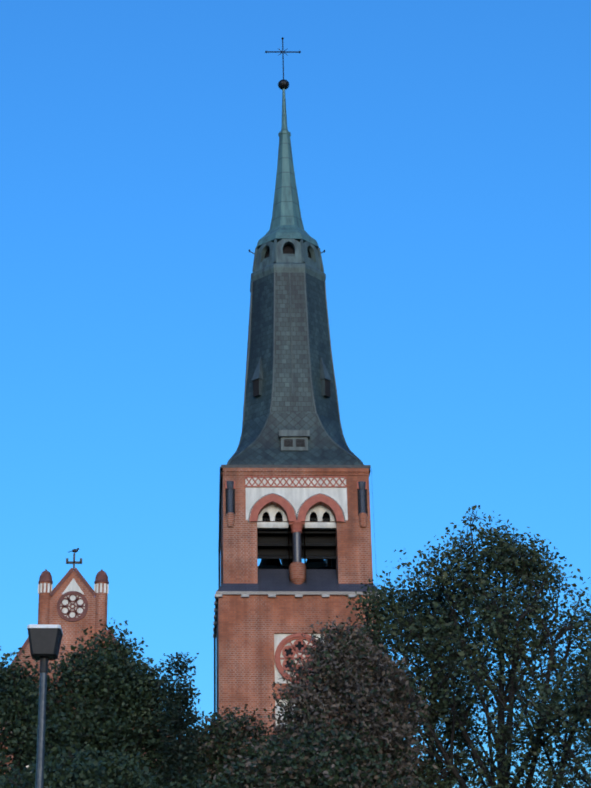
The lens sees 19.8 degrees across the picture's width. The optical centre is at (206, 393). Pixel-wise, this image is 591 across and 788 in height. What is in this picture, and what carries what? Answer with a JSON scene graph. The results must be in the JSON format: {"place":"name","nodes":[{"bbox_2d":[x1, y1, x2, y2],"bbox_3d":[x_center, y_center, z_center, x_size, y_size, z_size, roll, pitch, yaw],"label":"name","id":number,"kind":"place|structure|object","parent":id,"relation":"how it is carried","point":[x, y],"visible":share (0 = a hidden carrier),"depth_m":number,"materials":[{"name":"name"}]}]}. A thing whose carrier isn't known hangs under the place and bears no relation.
{"place":"outdoors","nodes":[
{"label":"outdoors","id":0,"kind":"place"},
{"bbox_2d":[0,553,167,773],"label":"brick gable","id":1,"kind":"structure","parent":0,"point":[72,603],"depth_m":62.41,"materials":[{"name":"brick"}]},
{"bbox_2d":[0,0,590,787],"label":"sky","id":2,"kind":"structure","parent":0,"point":[441,149],"materials":[{"name":"blue"}]},
{"bbox_3d":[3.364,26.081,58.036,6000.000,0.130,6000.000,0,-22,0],"label":"ground","id":3,"kind":"structure","parent":0,"visible":0},
{"bbox_2d":[27,624,62,787],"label":"street lamp","id":4,"kind":"object","parent":3,"relation":"on","point":[45,641],"visible":1,"depth_m":32.79,"materials":[{"name":"metal"}]},
{"bbox_2d":[0,646,110,787],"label":"tree","id":5,"kind":"object","parent":3,"relation":"on","point":[19,700],"visible":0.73,"depth_m":48.42,"materials":[{"name":"green plant"}]},
{"bbox_2d":[0,740,164,787],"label":"bush","id":6,"kind":"object","parent":3,"relation":"on","point":[90,769],"visible":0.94,"depth_m":41.62,"materials":[{"name":"green plant"}]},
{"bbox_2d":[13,613,209,787],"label":"tree","id":7,"kind":"object","parent":3,"relation":"on","point":[120,692],"visible":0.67,"depth_m":50.77,"materials":[{"name":"green plant"}]},
{"bbox_2d":[148,652,208,787],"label":"conifer tree","id":8,"kind":"object","parent":3,"relation":"on","point":[180,698],"visible":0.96,"depth_m":48.37,"materials":[{"name":"green plant"}]},
{"bbox_2d":[156,772,237,787],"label":"bush","id":9,"kind":"object","parent":3,"relation":"on","point":[200,784],"visible":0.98,"depth_m":44.58,"materials":[{"name":"green plant"}]},
{"bbox_2d":[165,701,283,787],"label":"tree","id":10,"kind":"object","parent":3,"relation":"on","point":[227,735],"visible":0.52,"depth_m":52.11,"materials":[{"name":"green plant"}]},
{"bbox_2d":[213,472,380,768],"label":"church tower","id":11,"kind":"structure","parent":3,"relation":"on","point":[260,615],"depth_m":62.37,"materials":[{"name":"brick"}]},
{"bbox_2d":[214,467,376,719],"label":"tower trim","id":12,"kind":"structure","parent":11,"relation":"attached to","point":[296,498],"depth_m":64.05,"materials":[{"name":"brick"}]},
{"bbox_2d":[221,272,370,467],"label":"tower roof","id":13,"kind":"structure","parent":11,"relation":"on","point":[291,416],"depth_m":67.19,"materials":[{"name":"tile"}]},
{"bbox_2d":[249,88,325,292],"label":"spire","id":14,"kind":"structure","parent":13,"relation":"on","point":[286,243],"depth_m":70.39,"materials":[{"name":"metal"}]},
{"bbox_2d":[265,37,300,89],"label":"cross","id":15,"kind":"object","parent":14,"relation":"attached to","point":[283,83],"visible":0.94,"depth_m":74.70,"materials":[{"name":"metal"}]},
{"bbox_2d":[257,516,336,568],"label":"louvres","id":16,"kind":"object","parent":11,"relation":"on","point":[273,545],"visible":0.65,"depth_m":64.24,"materials":[{"name":"black wood"}]},
{"bbox_2d":[207,716,428,787],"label":"bush","id":17,"kind":"object","parent":3,"relation":"on","point":[317,761],"visible":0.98,"depth_m":45.82,"materials":[{"name":"green plant"}]},
{"bbox_2d":[265,615,439,787],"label":"autumn tree","id":18,"kind":"object","parent":3,"relation":"on","point":[369,692],"visible":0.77,"depth_m":48.91,"materials":[{"name":"brown plant"}]},
{"bbox_2d":[336,548,516,787],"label":"lime tree","id":19,"kind":"object","parent":3,"relation":"on","point":[385,600],"visible":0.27,"depth_m":55.22,"materials":[{"name":"green plant"}]},
{"bbox_2d":[336,505,590,787],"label":"lime tree","id":20,"kind":"object","parent":3,"relation":"on","point":[514,560],"visible":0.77,"depth_m":52.73,"materials":[{"name":"green plant"}]},
{"bbox_2d":[472,621,590,787],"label":"lime tree","id":21,"kind":"object","parent":3,"relation":"on","point":[584,679],"visible":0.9,"depth_m":48.91,"materials":[{"name":"green plant"}]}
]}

